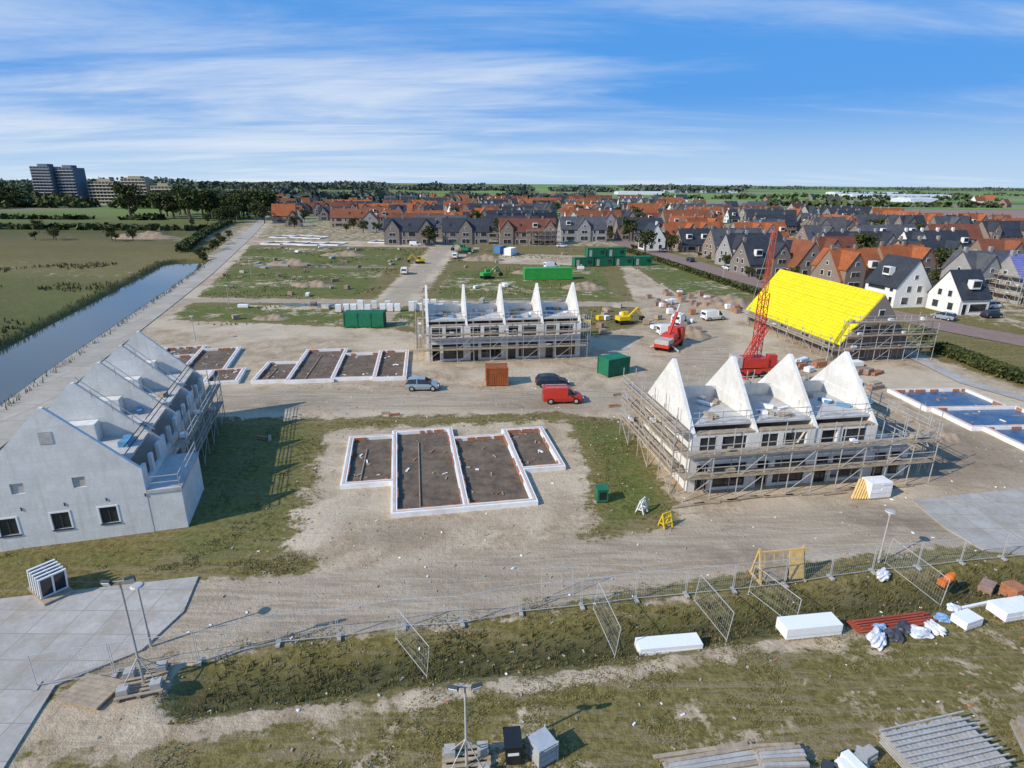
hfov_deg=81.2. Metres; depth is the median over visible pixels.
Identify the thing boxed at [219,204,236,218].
tree
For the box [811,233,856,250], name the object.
brick house
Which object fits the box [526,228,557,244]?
scaffolding
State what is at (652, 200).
brick house
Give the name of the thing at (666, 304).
brick pallet
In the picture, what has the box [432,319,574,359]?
windows
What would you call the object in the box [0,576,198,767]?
concrete paving
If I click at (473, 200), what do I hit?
brick house
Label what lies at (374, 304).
block pallet
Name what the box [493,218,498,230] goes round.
tree
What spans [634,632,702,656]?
insulation panels
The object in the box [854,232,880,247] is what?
tree
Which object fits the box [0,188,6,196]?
tree
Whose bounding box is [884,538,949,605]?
site fence panel
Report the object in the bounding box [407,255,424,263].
excavator
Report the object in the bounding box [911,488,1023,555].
concrete paving
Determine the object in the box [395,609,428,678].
site fence panel
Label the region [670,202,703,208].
brick house
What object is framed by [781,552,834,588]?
site fence panel
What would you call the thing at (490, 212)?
brick house
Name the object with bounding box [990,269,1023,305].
scaffolding
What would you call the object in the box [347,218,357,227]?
tree
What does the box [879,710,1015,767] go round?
scaffold deck stack
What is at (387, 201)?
brick house
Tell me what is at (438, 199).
brick house
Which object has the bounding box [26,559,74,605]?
window frame stack
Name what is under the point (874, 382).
timber stack
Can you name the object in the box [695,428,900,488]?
windows
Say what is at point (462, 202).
brick house
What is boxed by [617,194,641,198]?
brick house
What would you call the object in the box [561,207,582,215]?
brick house
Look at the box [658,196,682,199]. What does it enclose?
brick house
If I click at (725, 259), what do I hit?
tree
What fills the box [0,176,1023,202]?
distant trees
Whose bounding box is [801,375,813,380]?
timber stack
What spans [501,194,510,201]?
brick house
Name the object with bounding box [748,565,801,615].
site fence panel
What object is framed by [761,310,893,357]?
windows
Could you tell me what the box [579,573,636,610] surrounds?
site fence panel
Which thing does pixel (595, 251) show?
site office
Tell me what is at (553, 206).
brick house
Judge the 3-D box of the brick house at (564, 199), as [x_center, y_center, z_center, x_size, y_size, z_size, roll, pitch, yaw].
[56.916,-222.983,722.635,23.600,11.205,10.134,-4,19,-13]
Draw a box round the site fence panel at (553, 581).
[541,565,571,596]
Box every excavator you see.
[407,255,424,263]
[451,241,470,252]
[480,266,502,278]
[614,307,644,324]
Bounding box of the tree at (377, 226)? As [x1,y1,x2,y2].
[371,222,380,232]
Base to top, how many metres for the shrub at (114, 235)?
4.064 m
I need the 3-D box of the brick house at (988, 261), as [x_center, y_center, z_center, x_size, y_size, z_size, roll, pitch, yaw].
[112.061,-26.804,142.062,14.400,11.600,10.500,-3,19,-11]
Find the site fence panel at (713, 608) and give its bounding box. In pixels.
[693,574,733,641]
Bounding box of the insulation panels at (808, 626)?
[775,612,842,640]
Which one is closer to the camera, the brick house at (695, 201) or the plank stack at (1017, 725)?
the plank stack at (1017, 725)
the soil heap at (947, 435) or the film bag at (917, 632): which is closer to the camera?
the film bag at (917, 632)
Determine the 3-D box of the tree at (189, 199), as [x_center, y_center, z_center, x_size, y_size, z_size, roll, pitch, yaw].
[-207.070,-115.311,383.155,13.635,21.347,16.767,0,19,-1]
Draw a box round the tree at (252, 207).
[245,202,265,219]
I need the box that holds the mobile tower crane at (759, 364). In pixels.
[729,229,777,383]
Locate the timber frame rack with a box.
[749,545,805,585]
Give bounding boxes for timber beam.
[961,601,986,609]
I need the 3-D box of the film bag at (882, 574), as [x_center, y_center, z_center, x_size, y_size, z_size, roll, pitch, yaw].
[25.056,12.836,40.359,1.368,0.666,0.925,-15,24,-38]
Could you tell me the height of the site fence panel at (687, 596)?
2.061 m
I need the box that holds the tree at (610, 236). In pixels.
[607,231,614,238]
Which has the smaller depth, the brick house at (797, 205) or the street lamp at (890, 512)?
the street lamp at (890, 512)
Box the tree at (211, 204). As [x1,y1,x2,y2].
[203,197,219,218]
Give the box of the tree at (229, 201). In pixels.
[224,198,244,219]
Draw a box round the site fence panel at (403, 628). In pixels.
[402,596,460,630]
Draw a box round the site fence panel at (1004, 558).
[997,532,1023,560]
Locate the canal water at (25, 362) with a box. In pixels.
[0,263,204,405]
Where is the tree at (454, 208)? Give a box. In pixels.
[449,206,459,211]
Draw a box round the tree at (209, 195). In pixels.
[194,188,218,218]
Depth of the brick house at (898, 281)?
128.66 m
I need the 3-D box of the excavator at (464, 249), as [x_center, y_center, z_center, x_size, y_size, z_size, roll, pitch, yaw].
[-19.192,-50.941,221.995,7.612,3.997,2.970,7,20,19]
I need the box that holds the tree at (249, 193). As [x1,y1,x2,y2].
[233,188,252,214]
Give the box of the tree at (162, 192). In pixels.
[152,189,174,216]
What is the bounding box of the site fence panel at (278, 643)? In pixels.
[274,609,337,647]
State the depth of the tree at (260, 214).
362.89 m
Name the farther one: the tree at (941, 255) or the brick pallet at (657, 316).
the tree at (941, 255)
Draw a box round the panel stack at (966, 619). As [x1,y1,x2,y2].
[950,608,983,631]
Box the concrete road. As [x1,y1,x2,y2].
[0,215,269,447]
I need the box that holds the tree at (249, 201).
[240,198,256,218]
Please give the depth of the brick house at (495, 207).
419.95 m
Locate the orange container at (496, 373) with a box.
[485,363,507,385]
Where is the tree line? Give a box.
[0,188,207,230]
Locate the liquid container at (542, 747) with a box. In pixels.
[525,724,558,767]
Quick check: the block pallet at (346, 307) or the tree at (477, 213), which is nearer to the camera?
the block pallet at (346, 307)
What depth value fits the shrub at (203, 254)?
197.06 m
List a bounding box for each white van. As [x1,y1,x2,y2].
[400,266,408,274]
[409,241,420,245]
[452,252,458,258]
[544,261,559,266]
[656,323,676,334]
[671,312,686,323]
[700,309,725,320]
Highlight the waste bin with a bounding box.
[503,726,522,764]
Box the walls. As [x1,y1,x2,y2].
[748,295,906,359]
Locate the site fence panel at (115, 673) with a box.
[108,632,197,677]
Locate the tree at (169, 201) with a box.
[160,193,178,218]
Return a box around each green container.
[343,310,358,327]
[356,309,372,327]
[369,309,386,327]
[523,266,572,279]
[597,352,630,376]
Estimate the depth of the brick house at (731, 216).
405.91 m
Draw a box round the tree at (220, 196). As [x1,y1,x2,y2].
[214,193,223,208]
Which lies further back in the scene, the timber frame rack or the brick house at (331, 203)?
the brick house at (331, 203)
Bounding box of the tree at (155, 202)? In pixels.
[145,190,166,213]
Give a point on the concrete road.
(14, 418)
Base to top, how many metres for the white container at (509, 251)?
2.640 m
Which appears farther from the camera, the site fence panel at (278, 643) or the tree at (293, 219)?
the tree at (293, 219)
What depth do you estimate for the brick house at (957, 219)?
282.70 m
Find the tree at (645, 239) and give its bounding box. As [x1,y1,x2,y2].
[636,229,656,252]
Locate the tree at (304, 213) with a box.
[299,209,309,220]
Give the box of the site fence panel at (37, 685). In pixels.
[27,643,113,690]
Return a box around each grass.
[0,258,211,409]
[0,261,116,335]
[0,414,677,584]
[133,552,1023,767]
[189,562,1023,713]
[198,247,629,325]
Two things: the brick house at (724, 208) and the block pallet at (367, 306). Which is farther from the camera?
the brick house at (724, 208)
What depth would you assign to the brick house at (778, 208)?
413.32 m
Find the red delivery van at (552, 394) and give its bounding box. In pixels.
[542,384,583,404]
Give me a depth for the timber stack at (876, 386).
76.91 m
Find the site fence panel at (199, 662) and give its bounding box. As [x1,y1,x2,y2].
[193,615,276,666]
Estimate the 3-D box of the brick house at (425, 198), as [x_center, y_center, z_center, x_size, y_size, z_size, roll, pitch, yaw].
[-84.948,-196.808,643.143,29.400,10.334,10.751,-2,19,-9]
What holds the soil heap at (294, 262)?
on the ground at (352, 728)
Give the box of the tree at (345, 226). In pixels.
[342,223,351,230]
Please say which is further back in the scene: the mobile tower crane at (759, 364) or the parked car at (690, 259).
the parked car at (690, 259)
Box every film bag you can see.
[865,626,886,650]
[871,623,886,631]
[875,567,890,581]
[882,627,903,643]
[894,620,911,635]
[909,624,934,638]
[924,619,946,636]
[933,612,950,622]
[947,603,961,611]
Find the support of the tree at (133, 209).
on the ground at (352, 728)
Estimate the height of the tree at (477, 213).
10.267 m
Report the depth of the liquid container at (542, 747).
26.95 m
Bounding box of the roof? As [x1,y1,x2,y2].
[746,269,908,344]
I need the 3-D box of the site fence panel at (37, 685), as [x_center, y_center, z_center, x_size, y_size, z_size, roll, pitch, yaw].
[-22.909,14.631,31.003,3.643,2.066,0.600,-4,19,-14]
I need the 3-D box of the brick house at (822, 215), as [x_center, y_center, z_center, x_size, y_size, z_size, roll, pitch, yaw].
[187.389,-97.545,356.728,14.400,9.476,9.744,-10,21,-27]
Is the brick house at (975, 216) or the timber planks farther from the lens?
the brick house at (975, 216)
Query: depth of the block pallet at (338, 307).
119.62 m
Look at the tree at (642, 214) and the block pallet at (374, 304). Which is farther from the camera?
the tree at (642, 214)
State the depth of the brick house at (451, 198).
583.50 m
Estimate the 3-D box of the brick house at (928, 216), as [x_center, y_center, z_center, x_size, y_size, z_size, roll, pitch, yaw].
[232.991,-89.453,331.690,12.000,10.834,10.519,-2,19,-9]
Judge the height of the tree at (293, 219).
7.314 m
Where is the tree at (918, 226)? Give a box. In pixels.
[912,222,923,229]
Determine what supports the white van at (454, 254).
on the ground at (352, 728)
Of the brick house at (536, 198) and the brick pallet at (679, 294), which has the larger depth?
the brick house at (536, 198)
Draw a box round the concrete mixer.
[934,572,961,592]
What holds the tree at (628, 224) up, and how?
on the ground at (352, 728)
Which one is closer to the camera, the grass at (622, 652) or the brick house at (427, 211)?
the grass at (622, 652)
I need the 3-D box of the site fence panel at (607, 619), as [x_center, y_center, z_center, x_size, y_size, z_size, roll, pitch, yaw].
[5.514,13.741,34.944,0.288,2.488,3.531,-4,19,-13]
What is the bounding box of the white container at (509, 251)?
[504,247,516,255]
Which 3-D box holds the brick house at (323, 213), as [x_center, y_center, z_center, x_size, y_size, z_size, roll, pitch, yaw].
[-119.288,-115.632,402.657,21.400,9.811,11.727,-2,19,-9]
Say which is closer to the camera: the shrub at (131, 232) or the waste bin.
the waste bin
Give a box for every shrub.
[28,231,38,239]
[29,219,43,232]
[45,227,58,239]
[49,228,58,239]
[103,226,115,240]
[109,232,119,241]
[125,229,136,240]
[147,223,156,230]
[193,248,201,254]
[198,251,207,262]
[202,213,209,223]
[209,240,218,249]
[216,235,224,244]
[225,230,232,238]
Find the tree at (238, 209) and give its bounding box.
[228,205,241,221]
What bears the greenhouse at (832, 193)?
on the ground at (352, 728)
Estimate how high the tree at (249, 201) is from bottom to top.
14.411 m
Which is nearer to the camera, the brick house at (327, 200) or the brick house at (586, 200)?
the brick house at (327, 200)
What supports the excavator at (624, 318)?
on the ground at (352, 728)
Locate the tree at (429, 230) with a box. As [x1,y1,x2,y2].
[420,225,437,241]
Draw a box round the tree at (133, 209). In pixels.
[130,206,137,214]
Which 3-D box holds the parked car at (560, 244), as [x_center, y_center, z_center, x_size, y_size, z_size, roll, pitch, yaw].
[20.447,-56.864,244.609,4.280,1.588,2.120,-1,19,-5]
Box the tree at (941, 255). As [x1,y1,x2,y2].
[933,248,958,270]
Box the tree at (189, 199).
[174,187,201,218]
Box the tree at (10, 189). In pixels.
[0,185,21,195]
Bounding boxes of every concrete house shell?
[0,331,206,551]
[425,282,580,361]
[642,351,908,491]
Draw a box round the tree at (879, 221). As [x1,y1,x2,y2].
[865,217,884,224]
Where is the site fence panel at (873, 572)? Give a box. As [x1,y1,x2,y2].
[868,542,922,574]
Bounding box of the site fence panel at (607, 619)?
[593,582,620,657]
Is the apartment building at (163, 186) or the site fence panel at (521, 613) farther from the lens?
the apartment building at (163, 186)
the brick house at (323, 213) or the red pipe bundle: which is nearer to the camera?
the red pipe bundle
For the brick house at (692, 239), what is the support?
on the ground at (352, 728)
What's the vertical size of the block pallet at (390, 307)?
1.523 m
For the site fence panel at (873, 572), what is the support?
on the ground at (352, 728)
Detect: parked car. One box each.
[405,376,439,391]
[425,242,434,245]
[535,373,568,387]
[556,243,566,246]
[686,257,694,261]
[930,311,957,320]
[980,309,1003,318]
[989,300,1003,308]
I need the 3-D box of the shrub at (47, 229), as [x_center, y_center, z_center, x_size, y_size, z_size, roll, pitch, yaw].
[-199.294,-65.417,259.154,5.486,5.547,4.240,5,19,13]
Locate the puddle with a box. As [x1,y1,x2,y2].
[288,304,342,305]
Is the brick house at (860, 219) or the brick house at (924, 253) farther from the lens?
the brick house at (860, 219)
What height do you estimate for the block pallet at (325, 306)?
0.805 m
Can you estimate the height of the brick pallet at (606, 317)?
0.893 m
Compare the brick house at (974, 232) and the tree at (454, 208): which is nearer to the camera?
the brick house at (974, 232)
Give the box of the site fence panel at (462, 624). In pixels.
[459,585,519,627]
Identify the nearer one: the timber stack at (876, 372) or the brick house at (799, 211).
the timber stack at (876, 372)
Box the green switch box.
[595,484,608,502]
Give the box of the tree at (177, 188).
[171,184,192,218]
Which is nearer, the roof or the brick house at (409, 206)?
the roof
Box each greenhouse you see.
[614,191,664,194]
[663,190,736,192]
[826,192,904,194]
[838,194,951,197]
[890,197,937,202]
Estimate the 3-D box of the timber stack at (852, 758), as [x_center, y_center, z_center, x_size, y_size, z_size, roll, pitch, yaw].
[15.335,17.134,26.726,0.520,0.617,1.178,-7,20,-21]
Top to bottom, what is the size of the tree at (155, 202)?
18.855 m
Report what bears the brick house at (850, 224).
on the ground at (352, 728)
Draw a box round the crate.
[859,475,893,499]
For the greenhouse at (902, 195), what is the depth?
1260.20 m
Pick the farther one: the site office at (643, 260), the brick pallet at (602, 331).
the site office at (643, 260)
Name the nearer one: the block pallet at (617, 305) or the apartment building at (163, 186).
the block pallet at (617, 305)
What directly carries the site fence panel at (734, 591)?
on the ground at (352, 728)
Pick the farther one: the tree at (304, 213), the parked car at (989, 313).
the tree at (304, 213)
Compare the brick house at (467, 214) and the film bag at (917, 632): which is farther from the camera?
the brick house at (467, 214)
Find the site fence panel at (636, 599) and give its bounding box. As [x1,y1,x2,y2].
[633,568,687,603]
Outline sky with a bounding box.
[0,0,1023,187]
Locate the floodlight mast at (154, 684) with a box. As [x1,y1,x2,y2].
[99,575,170,702]
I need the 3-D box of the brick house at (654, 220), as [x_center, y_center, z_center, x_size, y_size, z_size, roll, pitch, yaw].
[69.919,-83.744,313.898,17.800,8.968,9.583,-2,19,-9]
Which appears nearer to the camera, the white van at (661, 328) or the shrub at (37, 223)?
the white van at (661, 328)
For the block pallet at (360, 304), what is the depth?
119.82 m
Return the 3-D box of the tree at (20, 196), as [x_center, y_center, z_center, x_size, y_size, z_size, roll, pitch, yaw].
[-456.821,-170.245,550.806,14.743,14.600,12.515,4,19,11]
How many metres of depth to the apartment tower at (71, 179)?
614.74 m
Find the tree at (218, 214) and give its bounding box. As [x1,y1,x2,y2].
[209,207,224,220]
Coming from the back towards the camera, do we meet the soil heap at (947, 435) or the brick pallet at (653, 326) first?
the brick pallet at (653, 326)
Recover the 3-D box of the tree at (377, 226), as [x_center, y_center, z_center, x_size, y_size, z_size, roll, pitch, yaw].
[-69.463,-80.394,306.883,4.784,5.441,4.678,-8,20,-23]
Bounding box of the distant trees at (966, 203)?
[19,187,1023,207]
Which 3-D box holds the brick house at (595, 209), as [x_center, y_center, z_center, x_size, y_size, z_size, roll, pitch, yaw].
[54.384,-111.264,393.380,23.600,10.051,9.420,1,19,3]
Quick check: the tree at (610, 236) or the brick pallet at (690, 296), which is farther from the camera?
the tree at (610, 236)
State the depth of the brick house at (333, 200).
521.28 m
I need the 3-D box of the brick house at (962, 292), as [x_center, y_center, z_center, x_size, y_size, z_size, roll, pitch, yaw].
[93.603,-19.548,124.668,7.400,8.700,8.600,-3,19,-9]
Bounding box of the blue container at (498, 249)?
[493,245,505,253]
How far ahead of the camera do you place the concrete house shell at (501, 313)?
89.49 m
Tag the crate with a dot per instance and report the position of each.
(880, 487)
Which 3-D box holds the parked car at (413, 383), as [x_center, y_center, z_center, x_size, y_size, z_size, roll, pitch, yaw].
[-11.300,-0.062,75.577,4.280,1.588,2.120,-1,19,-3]
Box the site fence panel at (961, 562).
[956,534,1008,565]
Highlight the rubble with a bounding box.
[97,342,1023,767]
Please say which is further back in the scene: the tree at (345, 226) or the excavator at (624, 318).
the tree at (345, 226)
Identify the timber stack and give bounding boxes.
[256,435,267,439]
[381,411,389,414]
[389,412,399,416]
[608,404,618,407]
[795,356,808,362]
[796,362,807,369]
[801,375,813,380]
[803,366,814,372]
[812,360,827,368]
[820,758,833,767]
[835,757,854,767]
[840,749,867,767]
[853,360,863,366]
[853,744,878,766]
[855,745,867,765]
[856,367,865,374]
[863,367,874,375]
[865,384,884,390]
[867,380,881,384]
[871,369,883,375]
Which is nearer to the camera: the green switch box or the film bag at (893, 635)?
the film bag at (893, 635)
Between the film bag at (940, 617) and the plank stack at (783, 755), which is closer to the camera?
the plank stack at (783, 755)
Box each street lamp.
[129,581,152,646]
[877,509,896,562]
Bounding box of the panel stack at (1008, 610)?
[985,595,1023,623]
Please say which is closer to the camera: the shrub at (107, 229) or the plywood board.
the plywood board
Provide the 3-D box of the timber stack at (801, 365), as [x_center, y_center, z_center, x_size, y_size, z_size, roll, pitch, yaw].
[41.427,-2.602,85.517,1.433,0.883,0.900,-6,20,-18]
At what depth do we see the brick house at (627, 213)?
335.44 m
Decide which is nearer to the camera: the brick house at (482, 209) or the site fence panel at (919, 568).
the site fence panel at (919, 568)
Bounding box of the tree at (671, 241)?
[665,233,680,252]
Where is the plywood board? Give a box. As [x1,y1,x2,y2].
[56,673,123,709]
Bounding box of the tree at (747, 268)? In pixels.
[744,266,754,275]
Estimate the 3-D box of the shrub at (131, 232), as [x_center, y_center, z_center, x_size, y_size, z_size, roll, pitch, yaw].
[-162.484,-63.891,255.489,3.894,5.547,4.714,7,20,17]
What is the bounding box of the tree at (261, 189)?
[251,187,269,202]
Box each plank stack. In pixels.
[652,741,763,767]
[750,742,809,767]
[1010,715,1023,753]
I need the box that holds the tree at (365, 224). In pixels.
[356,220,368,232]
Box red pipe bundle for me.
[846,611,937,632]
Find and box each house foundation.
[164,345,246,385]
[250,348,408,384]
[260,241,347,245]
[269,235,329,238]
[340,426,565,518]
[368,240,383,242]
[887,388,1023,450]
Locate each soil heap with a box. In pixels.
[112,231,180,238]
[252,314,288,320]
[266,258,313,265]
[291,280,335,287]
[320,250,366,256]
[461,254,505,261]
[511,270,522,273]
[562,281,606,290]
[657,325,711,339]
[697,294,749,309]
[915,427,965,442]
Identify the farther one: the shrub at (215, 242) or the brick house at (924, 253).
the shrub at (215, 242)
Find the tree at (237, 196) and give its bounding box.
[222,191,253,219]
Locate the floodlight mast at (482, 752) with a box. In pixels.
[442,682,490,767]
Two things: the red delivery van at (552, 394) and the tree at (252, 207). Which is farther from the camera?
the tree at (252, 207)
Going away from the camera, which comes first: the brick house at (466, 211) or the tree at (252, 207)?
the brick house at (466, 211)
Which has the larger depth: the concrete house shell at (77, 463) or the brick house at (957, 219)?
the brick house at (957, 219)
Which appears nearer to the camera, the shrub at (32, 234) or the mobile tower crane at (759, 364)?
the mobile tower crane at (759, 364)
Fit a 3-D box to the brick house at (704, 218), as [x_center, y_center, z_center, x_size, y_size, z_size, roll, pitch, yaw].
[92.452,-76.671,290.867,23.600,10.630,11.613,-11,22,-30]
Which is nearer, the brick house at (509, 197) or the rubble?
the rubble
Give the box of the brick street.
[606,235,1023,345]
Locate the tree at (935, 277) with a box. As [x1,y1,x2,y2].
[927,270,940,283]
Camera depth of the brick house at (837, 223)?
265.30 m
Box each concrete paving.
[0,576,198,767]
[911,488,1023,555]
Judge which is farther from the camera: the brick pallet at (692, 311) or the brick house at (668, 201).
the brick house at (668, 201)
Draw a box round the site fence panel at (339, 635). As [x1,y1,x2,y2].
[336,599,402,641]
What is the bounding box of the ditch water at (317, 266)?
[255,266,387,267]
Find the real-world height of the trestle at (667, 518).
1.214 m
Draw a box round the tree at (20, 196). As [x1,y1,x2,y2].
[12,191,24,198]
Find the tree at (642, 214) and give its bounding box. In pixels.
[636,212,647,217]
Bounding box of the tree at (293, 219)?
[288,216,297,227]
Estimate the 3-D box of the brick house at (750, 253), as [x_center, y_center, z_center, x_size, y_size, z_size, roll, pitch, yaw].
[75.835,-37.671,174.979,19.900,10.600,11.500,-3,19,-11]
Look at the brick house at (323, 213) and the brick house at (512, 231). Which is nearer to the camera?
the brick house at (512, 231)
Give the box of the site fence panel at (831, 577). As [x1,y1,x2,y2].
[826,546,876,580]
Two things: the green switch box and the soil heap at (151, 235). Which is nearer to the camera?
the green switch box
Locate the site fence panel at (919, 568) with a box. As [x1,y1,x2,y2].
[913,537,966,570]
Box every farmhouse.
[674,194,687,201]
[806,194,815,199]
[826,195,841,200]
[971,196,985,202]
[982,195,995,201]
[998,198,1011,207]
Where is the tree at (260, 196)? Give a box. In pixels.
[250,189,276,215]
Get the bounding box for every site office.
[572,257,593,266]
[584,247,605,256]
[593,256,613,265]
[605,247,625,256]
[613,256,632,265]
[632,255,652,265]
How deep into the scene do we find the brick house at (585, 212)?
327.13 m
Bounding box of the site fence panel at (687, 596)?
[683,564,735,598]
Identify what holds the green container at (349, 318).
on the ground at (352, 728)
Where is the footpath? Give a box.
[904,350,1023,400]
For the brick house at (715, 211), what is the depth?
395.18 m
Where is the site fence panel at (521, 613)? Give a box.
[518,579,581,616]
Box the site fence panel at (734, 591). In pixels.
[730,559,787,593]
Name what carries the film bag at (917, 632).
on the ground at (352, 728)
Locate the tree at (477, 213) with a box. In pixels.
[469,209,482,217]
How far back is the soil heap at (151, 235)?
265.29 m
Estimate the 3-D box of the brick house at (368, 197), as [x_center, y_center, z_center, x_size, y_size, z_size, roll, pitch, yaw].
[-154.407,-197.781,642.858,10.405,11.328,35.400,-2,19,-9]
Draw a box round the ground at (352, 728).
[0,180,1023,767]
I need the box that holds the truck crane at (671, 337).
[650,304,685,351]
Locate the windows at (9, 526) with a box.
[0,431,145,537]
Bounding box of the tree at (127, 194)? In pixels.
[108,181,145,215]
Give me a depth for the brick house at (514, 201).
586.80 m
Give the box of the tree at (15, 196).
[5,193,18,207]
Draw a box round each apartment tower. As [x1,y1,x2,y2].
[29,164,61,198]
[54,165,89,199]
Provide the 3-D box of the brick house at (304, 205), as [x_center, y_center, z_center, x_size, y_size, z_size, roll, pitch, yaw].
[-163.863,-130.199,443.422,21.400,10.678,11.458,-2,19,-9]
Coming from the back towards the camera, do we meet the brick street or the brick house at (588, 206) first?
the brick house at (588, 206)
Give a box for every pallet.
[231,314,239,319]
[237,304,249,307]
[321,304,331,308]
[335,304,341,312]
[343,304,349,311]
[350,303,356,309]
[357,300,363,309]
[364,304,370,309]
[371,300,377,308]
[379,303,385,309]
[387,303,393,311]
[394,303,400,311]
[408,301,414,311]
[416,303,421,310]
[596,315,603,320]
[596,322,603,328]
[599,328,606,334]
[602,307,610,311]
[603,315,609,320]
[612,303,621,307]
[643,318,648,324]
[650,324,656,329]
[654,314,661,319]
[664,302,670,307]
[666,308,673,314]
[676,292,682,296]
[680,297,685,302]
[680,321,686,326]
[687,293,693,298]
[687,318,693,322]
[688,308,695,314]
[697,290,703,295]
[724,304,730,309]
[977,577,996,596]
[998,579,1023,596]
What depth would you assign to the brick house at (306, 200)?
524.60 m
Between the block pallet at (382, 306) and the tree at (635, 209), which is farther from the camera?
the tree at (635, 209)
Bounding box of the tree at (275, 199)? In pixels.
[264,190,277,206]
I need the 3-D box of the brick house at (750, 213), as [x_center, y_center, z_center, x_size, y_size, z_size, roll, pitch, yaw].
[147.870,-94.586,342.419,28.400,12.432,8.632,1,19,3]
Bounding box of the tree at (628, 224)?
[619,217,639,240]
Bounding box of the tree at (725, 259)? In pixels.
[720,254,730,264]
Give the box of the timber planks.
[851,478,872,498]
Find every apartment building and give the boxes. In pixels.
[86,179,120,203]
[120,176,153,194]
[150,183,175,193]
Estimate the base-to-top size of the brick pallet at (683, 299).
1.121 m
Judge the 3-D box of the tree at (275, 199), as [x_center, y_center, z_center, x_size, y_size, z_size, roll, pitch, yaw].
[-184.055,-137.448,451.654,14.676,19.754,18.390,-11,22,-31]
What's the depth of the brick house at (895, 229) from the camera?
245.21 m
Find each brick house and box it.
[271,202,297,222]
[275,197,295,201]
[275,201,307,215]
[284,209,302,226]
[296,196,319,202]
[296,205,303,218]
[301,198,309,202]
[306,203,312,213]
[313,201,357,216]
[318,205,350,220]
[324,198,343,201]
[330,207,368,226]
[332,198,371,201]
[334,200,378,207]
[359,202,371,207]
[360,208,379,230]
[365,195,372,200]
[367,205,388,215]
[372,202,413,212]
[379,208,399,226]
[383,199,403,202]
[383,215,435,244]
[389,202,406,212]
[391,211,442,217]
[401,196,414,202]
[411,208,443,214]
[413,200,436,205]
[414,213,466,238]
[419,196,446,200]
[424,204,442,209]
[432,197,444,201]
[442,215,488,244]
[443,200,450,207]
[443,203,458,214]
[446,210,462,214]
[447,203,469,211]
[448,195,455,200]
[450,200,471,203]
[450,210,469,217]
[455,195,467,200]
[456,192,470,200]
[460,208,473,217]
[467,202,500,209]
[469,197,477,202]
[474,206,493,217]
[477,194,483,202]
[480,198,506,202]
[483,213,538,237]
[485,208,548,214]
[486,204,500,209]
[496,211,558,233]
[498,216,556,244]
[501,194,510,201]
[501,204,533,209]
[511,198,517,205]
[518,198,531,205]
[521,202,551,211]
[529,196,560,208]
[532,199,556,211]
[550,195,568,204]
[557,214,607,240]
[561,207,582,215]
[564,208,621,218]
[565,202,590,208]
[572,194,583,199]
[574,198,582,203]
[577,207,612,209]
[582,197,595,203]
[586,194,611,201]
[590,201,617,209]
[591,203,599,208]
[596,206,613,208]
[600,198,617,203]
[601,211,614,234]
[613,215,647,239]
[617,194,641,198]
[617,197,647,204]
[617,200,631,208]
[621,209,635,216]
[626,202,665,212]
[635,211,660,217]
[638,221,666,249]
[640,216,663,228]
[648,199,665,204]
[656,207,666,212]
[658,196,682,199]
[659,208,710,221]
[661,219,695,249]
[666,198,679,204]
[668,214,706,221]
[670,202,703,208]
[672,198,685,203]
[673,225,725,251]
[682,219,720,227]
[684,205,722,221]
[685,215,723,227]
[690,199,705,204]
[692,198,705,203]
[702,225,761,258]
[708,203,734,208]
[715,230,782,265]
[721,204,730,219]
[723,200,738,208]
[724,208,738,222]
[729,237,792,276]
[731,220,789,236]
[738,205,779,213]
[739,207,766,219]
[742,217,787,227]
[743,208,796,221]
[748,200,766,205]
[752,212,797,233]
[767,206,783,209]
[786,202,806,209]
[786,235,820,275]
[789,207,802,216]
[793,222,833,239]
[797,213,810,229]
[797,216,816,231]
[799,204,817,216]
[809,214,846,230]
[809,244,880,288]
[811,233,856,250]
[817,205,871,214]
[817,213,828,216]
[821,228,895,245]
[827,213,857,224]
[834,209,866,215]
[846,218,854,230]
[849,222,917,235]
[853,213,896,224]
[860,212,890,224]
[864,254,932,307]
[869,206,903,213]
[877,241,936,282]
[882,209,921,214]
[889,236,963,271]
[891,213,926,226]
[895,227,971,247]
[923,213,943,223]
[924,221,983,243]
[925,269,992,314]
[930,214,969,223]
[940,246,1010,299]
[945,213,971,223]
[954,212,987,223]
[969,235,1023,253]
[973,221,1023,238]
[983,217,1016,220]
[988,213,1011,218]
[993,250,1023,303]
[1001,218,1023,220]
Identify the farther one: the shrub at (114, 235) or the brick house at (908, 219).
the brick house at (908, 219)
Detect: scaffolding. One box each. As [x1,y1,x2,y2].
[75,341,225,463]
[415,296,591,363]
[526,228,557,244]
[619,363,943,507]
[741,306,941,361]
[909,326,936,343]
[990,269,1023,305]
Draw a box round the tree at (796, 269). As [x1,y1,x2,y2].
[788,266,799,272]
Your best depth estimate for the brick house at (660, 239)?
234.61 m
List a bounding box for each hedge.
[174,218,232,251]
[620,246,761,294]
[929,341,1023,383]
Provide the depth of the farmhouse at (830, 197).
864.60 m
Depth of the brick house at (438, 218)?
277.41 m
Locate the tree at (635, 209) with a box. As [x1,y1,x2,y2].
[630,205,641,212]
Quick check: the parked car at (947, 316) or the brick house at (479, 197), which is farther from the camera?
the brick house at (479, 197)
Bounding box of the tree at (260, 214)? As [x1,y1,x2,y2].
[254,205,268,222]
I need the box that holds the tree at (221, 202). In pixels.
[216,198,228,218]
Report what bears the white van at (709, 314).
on the ground at (352, 728)
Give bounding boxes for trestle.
[635,496,647,514]
[658,511,672,529]

